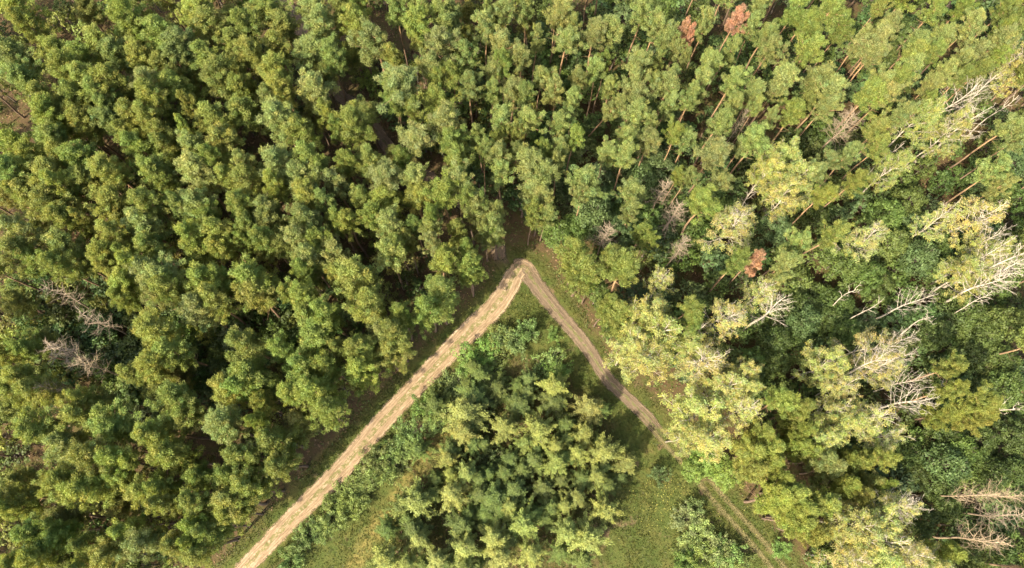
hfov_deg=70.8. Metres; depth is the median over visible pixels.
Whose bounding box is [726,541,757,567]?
bush
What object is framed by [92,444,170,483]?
pine tree
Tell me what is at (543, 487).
young pine
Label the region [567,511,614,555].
tree
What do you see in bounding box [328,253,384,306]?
pine tree
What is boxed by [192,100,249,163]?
pine tree
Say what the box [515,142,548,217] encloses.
pine tree
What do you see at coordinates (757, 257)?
pine tree
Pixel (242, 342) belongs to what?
pine tree
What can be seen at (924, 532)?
broadleaf tree
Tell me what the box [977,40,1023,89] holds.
birch tree
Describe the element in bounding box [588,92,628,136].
pine tree
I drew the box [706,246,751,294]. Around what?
pine tree
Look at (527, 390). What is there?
young pine
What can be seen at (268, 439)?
pine tree
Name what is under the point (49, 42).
pine tree
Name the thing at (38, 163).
pine tree
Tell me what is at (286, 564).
bush
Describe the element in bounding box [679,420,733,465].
birch tree
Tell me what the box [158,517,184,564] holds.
pine tree
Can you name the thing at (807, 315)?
broadleaf tree
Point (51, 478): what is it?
pine tree
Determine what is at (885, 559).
birch tree
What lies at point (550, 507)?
young pine
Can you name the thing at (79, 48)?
pine tree
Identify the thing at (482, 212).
pine tree
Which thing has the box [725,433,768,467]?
pine tree
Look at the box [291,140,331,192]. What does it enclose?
pine tree
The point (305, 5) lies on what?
pine tree
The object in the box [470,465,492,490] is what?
young pine
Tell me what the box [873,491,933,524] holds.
birch tree
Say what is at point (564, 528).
young birch
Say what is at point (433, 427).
bush
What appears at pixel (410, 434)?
bush
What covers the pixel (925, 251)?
broadleaf tree
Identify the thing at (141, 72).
pine tree
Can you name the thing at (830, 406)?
birch tree
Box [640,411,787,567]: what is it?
grassy track
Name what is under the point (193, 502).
pine tree
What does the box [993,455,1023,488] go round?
broadleaf tree
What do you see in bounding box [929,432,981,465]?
broadleaf tree
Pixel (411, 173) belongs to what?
pine tree
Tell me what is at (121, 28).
pine tree
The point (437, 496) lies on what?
young pine
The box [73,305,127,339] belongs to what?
dead tree
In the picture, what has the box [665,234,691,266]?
dead tree
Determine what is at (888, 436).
birch tree
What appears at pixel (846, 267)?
broadleaf tree
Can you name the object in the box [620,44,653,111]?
pine tree
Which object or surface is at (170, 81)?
pine tree
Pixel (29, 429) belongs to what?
pine tree
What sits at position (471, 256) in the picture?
pine tree
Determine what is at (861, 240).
birch tree
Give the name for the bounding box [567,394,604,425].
young pine
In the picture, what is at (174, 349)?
pine tree
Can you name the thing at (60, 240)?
pine tree
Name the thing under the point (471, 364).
young pine
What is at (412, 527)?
young birch
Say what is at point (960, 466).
broadleaf tree
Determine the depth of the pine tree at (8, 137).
109.98 m
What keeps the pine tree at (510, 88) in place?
on the ground at (362, 550)
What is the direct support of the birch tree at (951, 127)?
on the ground at (362, 550)
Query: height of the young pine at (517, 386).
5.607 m
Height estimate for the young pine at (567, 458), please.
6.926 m
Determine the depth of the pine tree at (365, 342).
101.60 m
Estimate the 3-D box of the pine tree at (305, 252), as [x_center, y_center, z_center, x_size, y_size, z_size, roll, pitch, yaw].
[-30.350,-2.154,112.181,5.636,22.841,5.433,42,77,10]
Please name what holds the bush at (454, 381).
on the ground at (362, 550)
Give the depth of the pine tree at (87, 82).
109.38 m
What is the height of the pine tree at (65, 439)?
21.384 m
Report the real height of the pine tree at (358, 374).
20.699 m
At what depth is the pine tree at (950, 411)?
106.53 m
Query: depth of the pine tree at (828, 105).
114.26 m
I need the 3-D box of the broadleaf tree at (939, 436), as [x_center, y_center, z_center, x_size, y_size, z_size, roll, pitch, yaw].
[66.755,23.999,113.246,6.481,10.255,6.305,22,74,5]
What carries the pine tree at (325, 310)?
on the ground at (362, 550)
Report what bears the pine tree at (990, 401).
on the ground at (362, 550)
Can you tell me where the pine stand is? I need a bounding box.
[0,0,1023,567]
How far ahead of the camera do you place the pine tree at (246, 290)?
103.70 m
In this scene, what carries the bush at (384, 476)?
on the ground at (362, 550)
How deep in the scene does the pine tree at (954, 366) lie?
100.71 m
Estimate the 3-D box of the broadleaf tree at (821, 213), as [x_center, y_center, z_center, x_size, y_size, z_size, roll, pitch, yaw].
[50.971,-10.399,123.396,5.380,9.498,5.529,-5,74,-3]
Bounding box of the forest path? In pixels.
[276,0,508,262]
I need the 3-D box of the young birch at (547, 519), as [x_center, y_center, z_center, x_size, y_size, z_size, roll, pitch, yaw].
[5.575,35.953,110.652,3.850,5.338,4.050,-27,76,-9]
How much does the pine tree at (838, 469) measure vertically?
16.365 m
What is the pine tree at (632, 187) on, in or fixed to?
on the ground at (362, 550)
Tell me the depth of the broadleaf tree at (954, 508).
106.93 m
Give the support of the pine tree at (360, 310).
on the ground at (362, 550)
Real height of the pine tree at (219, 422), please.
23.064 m
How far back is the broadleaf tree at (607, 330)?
112.69 m
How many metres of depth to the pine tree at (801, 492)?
98.39 m
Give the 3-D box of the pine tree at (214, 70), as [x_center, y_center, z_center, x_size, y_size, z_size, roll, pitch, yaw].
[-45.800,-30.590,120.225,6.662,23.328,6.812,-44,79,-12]
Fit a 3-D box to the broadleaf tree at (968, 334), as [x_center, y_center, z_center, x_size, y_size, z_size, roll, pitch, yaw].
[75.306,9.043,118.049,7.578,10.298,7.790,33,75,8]
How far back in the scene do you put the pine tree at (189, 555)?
95.65 m
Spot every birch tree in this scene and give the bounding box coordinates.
[602,321,649,370]
[617,294,680,340]
[617,309,684,364]
[618,335,674,385]
[642,264,678,298]
[657,384,728,445]
[661,419,707,456]
[668,328,706,365]
[668,337,731,389]
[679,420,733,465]
[683,365,748,409]
[694,198,758,255]
[701,297,749,344]
[720,389,764,436]
[723,355,764,387]
[734,375,766,407]
[735,272,779,317]
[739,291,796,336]
[743,151,786,200]
[749,134,805,194]
[754,173,808,228]
[761,154,819,213]
[790,338,851,395]
[802,417,842,455]
[805,537,872,567]
[809,394,854,430]
[810,406,870,448]
[813,369,862,409]
[816,492,883,548]
[819,514,888,561]
[825,218,889,269]
[829,326,906,374]
[831,397,897,448]
[834,498,905,542]
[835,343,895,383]
[841,348,909,390]
[841,540,905,567]
[842,418,914,451]
[846,513,913,565]
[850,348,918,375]
[851,146,915,202]
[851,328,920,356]
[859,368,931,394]
[865,482,925,524]
[870,95,947,159]
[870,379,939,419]
[870,527,935,567]
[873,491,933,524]
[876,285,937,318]
[889,198,963,252]
[904,103,973,166]
[904,541,954,567]
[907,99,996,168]
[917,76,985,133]
[922,249,997,305]
[923,235,1017,287]
[931,224,1012,272]
[931,234,1016,282]
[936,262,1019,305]
[939,195,1011,251]
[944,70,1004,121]
[955,254,1023,294]
[974,58,1023,104]
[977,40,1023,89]
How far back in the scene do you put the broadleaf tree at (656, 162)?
119.70 m
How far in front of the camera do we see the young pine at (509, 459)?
111.50 m
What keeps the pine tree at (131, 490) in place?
on the ground at (362, 550)
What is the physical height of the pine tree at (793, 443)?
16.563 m
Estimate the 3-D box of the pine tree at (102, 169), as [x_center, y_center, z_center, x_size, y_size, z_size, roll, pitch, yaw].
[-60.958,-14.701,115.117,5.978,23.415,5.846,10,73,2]
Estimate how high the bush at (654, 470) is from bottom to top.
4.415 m
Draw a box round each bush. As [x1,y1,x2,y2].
[278,547,306,567]
[280,534,311,566]
[291,514,326,553]
[308,511,335,540]
[315,497,346,539]
[319,480,355,516]
[327,491,367,528]
[339,475,371,510]
[346,482,374,507]
[348,457,381,490]
[358,449,391,485]
[360,438,393,475]
[365,454,400,489]
[374,434,406,465]
[383,427,412,464]
[384,449,412,481]
[389,414,426,454]
[410,392,438,420]
[417,413,449,437]
[419,377,457,419]
[432,399,456,428]
[435,367,473,408]
[451,343,483,377]
[463,332,501,371]
[475,448,505,471]
[478,350,510,382]
[482,325,513,356]
[484,375,510,416]
[491,321,538,362]
[513,318,539,343]
[531,346,572,381]
[542,359,573,386]
[546,325,563,345]
[645,464,671,489]
[669,499,705,536]
[669,528,703,567]
[670,544,697,567]
[677,511,715,551]
[686,496,705,522]
[687,541,720,567]
[701,530,735,567]
[713,532,747,567]
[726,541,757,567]
[771,535,792,560]
[801,541,843,567]
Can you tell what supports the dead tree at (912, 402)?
on the ground at (362, 550)
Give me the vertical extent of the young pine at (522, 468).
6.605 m
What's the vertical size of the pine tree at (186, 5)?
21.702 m
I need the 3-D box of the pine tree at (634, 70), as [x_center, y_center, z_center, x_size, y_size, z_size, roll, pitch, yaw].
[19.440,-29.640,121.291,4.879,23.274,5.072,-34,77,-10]
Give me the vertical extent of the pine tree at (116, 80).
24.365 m
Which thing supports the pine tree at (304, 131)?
on the ground at (362, 550)
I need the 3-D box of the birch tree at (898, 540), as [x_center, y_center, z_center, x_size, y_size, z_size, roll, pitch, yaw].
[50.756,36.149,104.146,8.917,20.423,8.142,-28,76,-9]
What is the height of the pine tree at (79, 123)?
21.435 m
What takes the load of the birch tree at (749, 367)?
on the ground at (362, 550)
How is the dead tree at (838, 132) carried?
on the ground at (362, 550)
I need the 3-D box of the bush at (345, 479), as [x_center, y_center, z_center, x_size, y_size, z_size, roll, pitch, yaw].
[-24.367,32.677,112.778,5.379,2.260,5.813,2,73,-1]
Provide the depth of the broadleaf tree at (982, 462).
109.33 m
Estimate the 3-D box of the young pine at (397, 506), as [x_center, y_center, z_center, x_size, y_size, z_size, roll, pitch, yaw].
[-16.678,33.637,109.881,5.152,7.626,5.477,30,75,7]
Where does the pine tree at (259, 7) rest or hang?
on the ground at (362, 550)
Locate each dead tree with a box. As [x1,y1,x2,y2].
[32,381,73,392]
[38,278,111,316]
[40,333,99,375]
[66,349,118,376]
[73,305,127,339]
[585,222,617,261]
[643,175,670,213]
[657,199,688,234]
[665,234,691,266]
[719,187,753,233]
[725,109,750,143]
[811,106,860,162]
[830,300,881,328]
[833,282,860,305]
[868,141,904,174]
[890,379,944,397]
[899,309,933,335]
[911,480,1000,507]
[920,519,1014,556]
[924,292,991,322]
[931,243,1023,294]
[959,480,1023,511]
[961,95,1019,141]
[963,500,1023,533]
[999,399,1023,414]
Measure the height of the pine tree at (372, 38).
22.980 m
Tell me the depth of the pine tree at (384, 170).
106.34 m
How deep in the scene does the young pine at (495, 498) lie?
108.20 m
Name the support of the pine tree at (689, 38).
on the ground at (362, 550)
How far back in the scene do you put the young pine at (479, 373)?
114.89 m
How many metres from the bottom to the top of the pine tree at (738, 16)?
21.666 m
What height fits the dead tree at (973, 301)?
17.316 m
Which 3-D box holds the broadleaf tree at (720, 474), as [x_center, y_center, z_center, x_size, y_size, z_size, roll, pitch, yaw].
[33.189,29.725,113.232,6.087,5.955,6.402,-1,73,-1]
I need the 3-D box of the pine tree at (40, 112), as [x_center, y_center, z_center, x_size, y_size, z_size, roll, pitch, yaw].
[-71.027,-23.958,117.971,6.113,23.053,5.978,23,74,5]
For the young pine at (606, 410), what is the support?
on the ground at (362, 550)
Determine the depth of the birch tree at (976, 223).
114.29 m
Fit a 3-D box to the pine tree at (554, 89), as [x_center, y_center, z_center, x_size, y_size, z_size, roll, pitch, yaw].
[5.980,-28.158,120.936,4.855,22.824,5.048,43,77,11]
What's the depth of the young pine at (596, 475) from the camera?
108.46 m
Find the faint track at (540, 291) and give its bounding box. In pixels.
[513,258,661,433]
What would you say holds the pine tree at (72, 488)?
on the ground at (362, 550)
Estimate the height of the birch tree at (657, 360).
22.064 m
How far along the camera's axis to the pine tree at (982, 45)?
118.31 m
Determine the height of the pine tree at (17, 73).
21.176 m
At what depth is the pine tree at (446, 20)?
116.20 m
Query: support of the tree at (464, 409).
on the ground at (362, 550)
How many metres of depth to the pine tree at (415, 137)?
109.61 m
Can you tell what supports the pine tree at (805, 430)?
on the ground at (362, 550)
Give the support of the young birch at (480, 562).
on the ground at (362, 550)
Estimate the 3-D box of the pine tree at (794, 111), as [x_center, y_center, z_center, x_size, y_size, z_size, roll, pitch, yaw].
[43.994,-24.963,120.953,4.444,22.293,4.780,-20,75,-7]
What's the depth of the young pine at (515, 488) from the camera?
109.12 m
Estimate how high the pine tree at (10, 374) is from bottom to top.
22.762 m
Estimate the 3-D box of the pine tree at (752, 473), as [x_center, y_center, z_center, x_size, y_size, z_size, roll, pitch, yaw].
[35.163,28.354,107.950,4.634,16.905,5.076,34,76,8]
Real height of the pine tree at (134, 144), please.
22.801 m
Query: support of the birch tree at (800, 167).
on the ground at (362, 550)
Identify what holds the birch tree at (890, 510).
on the ground at (362, 550)
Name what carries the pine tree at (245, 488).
on the ground at (362, 550)
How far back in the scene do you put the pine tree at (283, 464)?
98.58 m
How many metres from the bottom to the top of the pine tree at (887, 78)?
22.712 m
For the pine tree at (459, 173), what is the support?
on the ground at (362, 550)
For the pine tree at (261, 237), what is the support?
on the ground at (362, 550)
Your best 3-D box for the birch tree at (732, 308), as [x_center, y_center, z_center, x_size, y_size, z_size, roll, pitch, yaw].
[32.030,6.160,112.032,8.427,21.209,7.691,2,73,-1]
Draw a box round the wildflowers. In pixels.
[467,293,756,534]
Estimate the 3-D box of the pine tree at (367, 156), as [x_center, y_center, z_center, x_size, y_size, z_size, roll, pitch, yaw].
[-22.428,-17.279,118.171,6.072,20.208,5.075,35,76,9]
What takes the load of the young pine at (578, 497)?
on the ground at (362, 550)
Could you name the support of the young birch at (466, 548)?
on the ground at (362, 550)
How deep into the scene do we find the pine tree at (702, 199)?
107.20 m
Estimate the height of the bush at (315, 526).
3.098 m
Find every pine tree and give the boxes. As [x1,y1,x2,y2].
[0,0,52,40]
[0,35,52,93]
[0,54,43,95]
[0,128,41,157]
[0,211,50,249]
[0,232,48,278]
[0,359,89,394]
[0,380,77,409]
[0,481,48,519]
[4,177,89,239]
[8,512,107,546]
[9,538,84,567]
[10,367,72,407]
[10,403,93,451]
[14,80,108,150]
[20,154,91,204]
[27,180,101,233]
[28,33,70,75]
[28,91,77,137]
[30,457,82,501]
[32,119,76,167]
[33,91,111,157]
[35,517,110,555]
[40,224,101,272]
[41,201,98,237]
[41,423,97,467]
[42,133,120,197]
[45,46,82,88]
[46,467,122,512]
[52,78,123,146]
[52,137,133,200]
[55,389,112,435]
[59,100,137,173]
[62,37,117,98]
[64,433,152,485]
[66,59,128,120]
[67,164,119,201]
[76,74,130,105]
[81,22,145,105]
[81,397,142,448]
[82,183,130,220]
[85,151,136,191]
[85,237,119,273]
[85,534,130,567]
[86,61,139,108]
[87,101,121,136]
[92,34,133,74]
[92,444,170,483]
[93,218,142,253]
[102,0,153,43]
[105,264,158,309]
[112,97,148,140]
[113,16,146,45]
[115,524,168,564]
[118,128,183,187]
[119,468,174,509]
[120,206,185,259]
[122,253,165,282]
[123,35,181,112]
[125,185,178,228]
[127,66,162,106]
[128,100,180,153]
[129,77,173,120]
[129,408,210,448]
[130,230,181,268]
[130,300,202,358]
[131,347,195,387]
[135,152,176,193]
[136,50,177,81]
[136,249,187,291]
[136,471,212,500]
[137,273,183,311]
[138,13,212,103]
[143,270,188,308]
[143,378,211,423]
[144,437,222,477]
[147,126,182,168]
[150,333,212,371]
[154,68,206,126]
[156,25,225,103]
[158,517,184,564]
[164,398,214,432]
[172,149,235,222]
[173,218,228,269]
[174,127,216,176]
[174,509,237,537]
[175,0,227,68]
[175,484,216,515]
[175,534,237,567]
[176,186,218,225]
[176,291,233,332]
[178,224,231,280]
[180,459,214,491]
[182,259,249,311]
[186,4,230,56]
[187,38,220,94]
[189,510,250,545]
[191,280,256,332]
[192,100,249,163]
[197,214,256,265]
[198,51,253,137]
[201,402,253,445]
[202,233,248,264]
[204,121,255,167]
[205,459,251,490]
[206,372,248,412]
[208,465,266,525]
[208,504,263,536]
[219,369,280,403]
[220,439,264,480]
[223,188,256,226]
[223,324,283,375]
[224,92,272,146]
[225,461,284,505]
[226,161,279,213]
[228,34,281,103]
[228,253,286,308]
[228,354,279,391]
[231,272,287,321]
[244,0,297,70]
[247,223,293,268]
[251,193,288,230]
[254,419,308,454]
[256,48,296,111]
[256,95,314,154]
[258,142,304,205]
[260,1,308,73]
[260,441,308,486]
[261,28,301,101]
[276,371,304,407]
[279,224,309,258]
[280,158,326,221]
[281,346,319,379]
[283,113,324,165]
[284,275,327,327]
[288,204,331,234]
[289,241,333,291]
[290,31,324,77]
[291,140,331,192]
[291,171,323,225]
[292,368,350,421]
[293,0,335,29]
[294,66,341,145]
[297,309,335,358]
[301,224,333,259]
[303,2,343,87]
[305,293,347,336]
[305,393,350,433]
[316,232,350,269]
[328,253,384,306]
[333,99,377,149]
[337,1,376,90]
[338,335,381,374]
[341,284,385,323]
[341,350,390,397]
[345,16,387,73]
[349,331,378,360]
[354,142,381,183]
[363,317,399,354]
[365,156,403,191]
[367,184,403,231]
[371,318,415,365]
[372,61,421,124]
[374,237,405,289]
[374,339,417,378]
[375,203,403,237]
[378,77,406,134]
[388,298,416,340]
[395,120,438,162]
[396,161,432,214]
[400,0,437,89]
[402,178,436,219]
[404,0,431,58]
[410,292,445,338]
[413,47,448,88]
[417,169,459,238]
[423,80,461,129]
[424,24,460,92]
[424,274,460,324]
[426,99,466,137]
[428,242,460,278]
[432,7,460,60]
[435,123,472,163]
[441,155,474,227]
[443,137,475,200]
[455,182,487,243]
[455,249,488,294]
[457,69,486,127]
[460,188,494,233]
[466,9,495,80]
[476,211,506,259]
[481,221,505,259]
[485,139,515,199]
[488,24,519,91]
[489,153,519,199]
[490,103,513,138]
[499,74,537,140]
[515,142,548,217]
[517,105,547,141]
[517,171,547,203]
[522,157,560,187]
[522,184,555,235]
[539,69,565,133]
[541,0,578,63]
[546,105,578,144]
[550,25,589,100]
[552,234,589,285]
[559,253,601,303]
[564,162,607,208]
[575,266,600,303]
[579,15,608,95]
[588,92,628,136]
[589,243,637,286]
[593,292,621,326]
[595,299,632,337]
[598,13,624,79]
[600,242,640,291]
[606,136,639,192]
[611,176,646,207]
[616,63,650,135]
[619,81,656,138]
[619,96,650,147]
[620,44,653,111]
[621,0,661,79]
[635,125,662,168]
[646,21,680,83]
[646,66,680,119]
[654,89,681,128]
[666,15,690,70]
[676,294,705,325]
[677,21,696,62]
[677,62,713,121]
[679,183,722,237]
[682,45,727,117]
[687,131,734,193]
[693,106,735,165]
[699,33,741,106]
[699,64,754,139]
[704,168,735,191]
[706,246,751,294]
[714,3,749,50]
[724,248,766,286]
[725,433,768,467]
[730,121,772,174]
[732,456,771,488]
[736,417,775,444]
[739,382,800,419]
[739,452,785,479]
[742,58,803,133]
[742,247,805,298]
[743,472,793,525]
[744,33,790,89]
[745,18,779,68]
[751,466,795,487]
[756,225,812,282]
[756,433,786,460]
[757,0,809,73]
[759,474,812,509]
[761,396,816,430]
[761,512,818,539]
[762,97,805,155]
[763,30,829,112]
[765,501,821,538]
[767,5,821,74]
[776,417,819,439]
[777,520,834,548]
[781,60,837,128]
[781,432,810,465]
[785,437,823,463]
[787,72,850,139]
[788,442,838,473]
[794,0,853,60]
[797,89,844,139]
[799,147,840,192]
[799,458,847,485]
[803,219,854,253]
[808,485,842,523]
[812,168,875,218]
[814,469,863,501]
[820,140,865,186]
[826,484,875,510]
[830,75,888,135]
[832,106,894,173]
[834,447,874,473]
[839,62,896,123]
[842,38,892,91]
[847,19,895,79]
[848,444,903,473]
[849,49,925,129]
[856,32,935,114]
[881,349,969,389]
[889,28,933,69]
[896,374,970,405]
[900,398,972,432]
[904,379,1005,419]
[910,6,987,85]
[911,21,956,70]
[913,57,964,99]
[922,398,1000,437]
[923,36,995,97]
[923,538,967,564]
[929,150,1012,214]
[935,19,1023,99]
[936,112,1023,175]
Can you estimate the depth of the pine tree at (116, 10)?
114.96 m
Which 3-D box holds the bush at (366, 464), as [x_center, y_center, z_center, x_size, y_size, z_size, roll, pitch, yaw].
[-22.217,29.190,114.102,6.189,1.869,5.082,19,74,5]
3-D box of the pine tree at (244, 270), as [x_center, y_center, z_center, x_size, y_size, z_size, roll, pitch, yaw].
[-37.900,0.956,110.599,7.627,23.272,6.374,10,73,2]
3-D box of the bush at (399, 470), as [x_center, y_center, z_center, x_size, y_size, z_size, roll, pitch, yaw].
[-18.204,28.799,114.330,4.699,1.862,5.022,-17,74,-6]
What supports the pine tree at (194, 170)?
on the ground at (362, 550)
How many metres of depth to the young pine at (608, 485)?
109.87 m
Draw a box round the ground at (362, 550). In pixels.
[0,0,1023,567]
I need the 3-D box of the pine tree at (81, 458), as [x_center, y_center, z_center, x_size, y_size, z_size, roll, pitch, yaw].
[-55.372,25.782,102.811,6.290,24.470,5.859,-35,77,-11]
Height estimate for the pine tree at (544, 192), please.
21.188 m
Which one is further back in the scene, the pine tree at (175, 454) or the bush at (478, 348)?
the bush at (478, 348)
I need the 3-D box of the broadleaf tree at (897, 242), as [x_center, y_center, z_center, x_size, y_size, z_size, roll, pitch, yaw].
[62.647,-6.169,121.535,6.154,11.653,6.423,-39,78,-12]
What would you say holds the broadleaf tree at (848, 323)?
on the ground at (362, 550)
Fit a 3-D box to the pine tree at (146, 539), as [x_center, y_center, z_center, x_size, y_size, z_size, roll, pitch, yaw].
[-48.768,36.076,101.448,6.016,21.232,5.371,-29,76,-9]
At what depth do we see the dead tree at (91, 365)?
104.06 m
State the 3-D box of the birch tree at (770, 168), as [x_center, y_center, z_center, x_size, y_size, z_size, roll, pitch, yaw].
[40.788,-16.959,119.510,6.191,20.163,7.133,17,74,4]
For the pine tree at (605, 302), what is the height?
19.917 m
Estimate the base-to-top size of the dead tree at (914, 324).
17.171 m
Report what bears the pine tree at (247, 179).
on the ground at (362, 550)
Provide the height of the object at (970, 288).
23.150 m
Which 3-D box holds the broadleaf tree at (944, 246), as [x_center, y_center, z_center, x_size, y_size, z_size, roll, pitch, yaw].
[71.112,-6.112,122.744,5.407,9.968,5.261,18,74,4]
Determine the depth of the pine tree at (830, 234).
107.88 m
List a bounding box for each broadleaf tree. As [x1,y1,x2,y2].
[26,267,73,286]
[542,217,576,253]
[562,213,593,244]
[571,197,612,240]
[583,279,609,304]
[591,186,615,215]
[593,288,620,312]
[601,214,634,246]
[601,317,628,344]
[627,163,662,198]
[635,148,681,191]
[681,456,703,484]
[686,444,722,478]
[709,453,741,493]
[710,196,738,227]
[754,211,791,243]
[755,323,793,355]
[759,345,789,380]
[780,330,814,365]
[784,290,817,317]
[784,302,821,339]
[797,206,829,235]
[808,302,843,335]
[814,286,854,321]
[822,243,873,292]
[828,315,860,345]
[841,259,886,296]
[856,262,895,304]
[863,198,906,233]
[872,228,911,262]
[888,436,923,473]
[888,456,929,491]
[890,184,929,220]
[893,238,940,282]
[897,514,933,544]
[900,500,939,533]
[914,315,952,353]
[915,441,971,487]
[917,467,961,505]
[919,230,956,258]
[919,420,966,453]
[921,488,961,524]
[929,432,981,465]
[940,295,987,342]
[945,337,990,376]
[951,315,1004,357]
[951,446,991,482]
[964,424,999,456]
[968,374,1004,398]
[974,456,1011,491]
[976,368,1023,411]
[981,305,1015,341]
[982,342,1023,376]
[990,305,1023,343]
[992,416,1023,455]
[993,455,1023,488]
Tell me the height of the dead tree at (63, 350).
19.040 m
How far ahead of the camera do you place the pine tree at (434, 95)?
113.51 m
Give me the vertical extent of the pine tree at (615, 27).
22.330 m
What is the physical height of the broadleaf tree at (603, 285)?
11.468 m
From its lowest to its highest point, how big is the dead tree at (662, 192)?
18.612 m
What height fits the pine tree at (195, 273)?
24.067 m
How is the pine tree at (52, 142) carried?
on the ground at (362, 550)
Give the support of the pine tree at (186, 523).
on the ground at (362, 550)
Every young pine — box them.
[382,488,409,520]
[389,475,440,520]
[405,437,434,465]
[422,469,444,487]
[422,485,445,511]
[424,387,446,416]
[430,444,460,470]
[433,432,466,466]
[440,463,460,483]
[453,457,480,488]
[454,378,494,421]
[456,374,477,398]
[461,355,483,376]
[463,432,481,458]
[463,480,486,505]
[465,477,519,530]
[466,363,493,392]
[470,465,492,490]
[472,396,492,424]
[478,434,497,455]
[479,460,497,480]
[484,373,512,408]
[489,462,516,486]
[494,443,524,477]
[499,391,537,426]
[500,473,534,503]
[501,497,523,521]
[505,376,527,394]
[512,432,533,453]
[512,458,535,478]
[514,381,538,406]
[519,449,547,479]
[520,363,539,390]
[526,476,558,501]
[528,442,548,457]
[536,389,570,421]
[536,493,561,523]
[537,448,566,479]
[543,434,567,460]
[548,470,574,490]
[552,411,583,436]
[555,488,576,518]
[556,429,576,447]
[559,447,579,473]
[562,441,590,469]
[562,484,589,516]
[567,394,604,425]
[568,421,594,450]
[569,464,594,492]
[584,397,612,426]
[586,462,607,493]
[589,428,606,455]
[589,490,624,523]
[593,459,614,476]
[594,472,620,497]
[609,447,636,474]
[611,468,627,489]
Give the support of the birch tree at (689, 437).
on the ground at (362, 550)
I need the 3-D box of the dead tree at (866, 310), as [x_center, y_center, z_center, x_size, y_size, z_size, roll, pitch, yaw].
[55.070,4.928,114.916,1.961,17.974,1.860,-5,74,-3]
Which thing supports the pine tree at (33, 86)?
on the ground at (362, 550)
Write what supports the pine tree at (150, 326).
on the ground at (362, 550)
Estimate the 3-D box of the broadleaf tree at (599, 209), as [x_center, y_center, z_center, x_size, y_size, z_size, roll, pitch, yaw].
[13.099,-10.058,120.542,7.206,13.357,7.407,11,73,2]
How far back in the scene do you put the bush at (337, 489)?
112.71 m
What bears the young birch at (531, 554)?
on the ground at (362, 550)
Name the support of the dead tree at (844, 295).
on the ground at (362, 550)
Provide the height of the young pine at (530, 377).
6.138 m
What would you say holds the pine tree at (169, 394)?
on the ground at (362, 550)
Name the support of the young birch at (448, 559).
on the ground at (362, 550)
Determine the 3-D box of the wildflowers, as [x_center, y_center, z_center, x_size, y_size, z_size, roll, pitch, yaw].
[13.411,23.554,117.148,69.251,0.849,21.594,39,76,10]
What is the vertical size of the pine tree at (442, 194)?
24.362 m
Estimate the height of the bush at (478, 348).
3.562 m
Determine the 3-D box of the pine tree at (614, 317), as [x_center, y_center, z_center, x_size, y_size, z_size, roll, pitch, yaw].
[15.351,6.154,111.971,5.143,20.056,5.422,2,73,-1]
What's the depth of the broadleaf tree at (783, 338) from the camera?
113.38 m
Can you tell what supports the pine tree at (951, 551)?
on the ground at (362, 550)
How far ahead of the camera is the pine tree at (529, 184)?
110.66 m
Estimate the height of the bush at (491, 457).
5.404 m
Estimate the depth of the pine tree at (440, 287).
105.60 m
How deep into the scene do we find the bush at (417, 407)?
115.96 m
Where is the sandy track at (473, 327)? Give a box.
[235,259,536,567]
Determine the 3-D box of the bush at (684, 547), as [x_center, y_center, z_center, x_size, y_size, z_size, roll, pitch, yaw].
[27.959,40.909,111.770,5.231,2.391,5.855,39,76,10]
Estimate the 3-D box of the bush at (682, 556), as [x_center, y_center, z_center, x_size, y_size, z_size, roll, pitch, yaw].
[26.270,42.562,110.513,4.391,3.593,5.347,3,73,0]
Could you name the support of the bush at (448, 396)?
on the ground at (362, 550)
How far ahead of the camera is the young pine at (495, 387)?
115.13 m
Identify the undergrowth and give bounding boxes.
[0,0,1023,567]
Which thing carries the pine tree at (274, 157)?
on the ground at (362, 550)
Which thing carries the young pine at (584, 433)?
on the ground at (362, 550)
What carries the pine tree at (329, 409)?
on the ground at (362, 550)
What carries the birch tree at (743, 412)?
on the ground at (362, 550)
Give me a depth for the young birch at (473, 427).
112.87 m
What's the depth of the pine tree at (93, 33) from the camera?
114.23 m
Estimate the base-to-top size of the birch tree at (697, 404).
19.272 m
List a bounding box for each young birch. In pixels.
[366,537,408,567]
[374,511,404,544]
[396,547,419,567]
[398,514,434,548]
[399,511,416,532]
[405,519,434,555]
[417,552,429,567]
[426,541,451,567]
[435,475,472,514]
[436,548,457,567]
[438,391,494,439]
[441,506,480,539]
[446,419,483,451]
[446,527,484,566]
[451,529,476,540]
[454,554,480,567]
[461,501,480,520]
[465,420,488,437]
[470,554,493,567]
[471,502,495,530]
[478,516,514,557]
[483,544,520,567]
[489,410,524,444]
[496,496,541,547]
[506,527,523,552]
[511,536,549,567]
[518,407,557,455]
[529,499,545,521]
[534,372,572,409]
[538,510,558,533]
[545,511,578,545]
[547,539,571,565]
[566,545,595,567]
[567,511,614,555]
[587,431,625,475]
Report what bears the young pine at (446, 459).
on the ground at (362, 550)
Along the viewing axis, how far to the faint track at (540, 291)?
121.05 m
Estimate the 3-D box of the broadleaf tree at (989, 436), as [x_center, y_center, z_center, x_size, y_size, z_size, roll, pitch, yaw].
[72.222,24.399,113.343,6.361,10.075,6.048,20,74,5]
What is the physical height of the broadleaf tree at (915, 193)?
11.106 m
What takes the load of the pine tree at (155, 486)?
on the ground at (362, 550)
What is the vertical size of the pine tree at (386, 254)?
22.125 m
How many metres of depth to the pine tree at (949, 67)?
113.89 m
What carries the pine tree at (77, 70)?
on the ground at (362, 550)
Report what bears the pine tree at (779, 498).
on the ground at (362, 550)

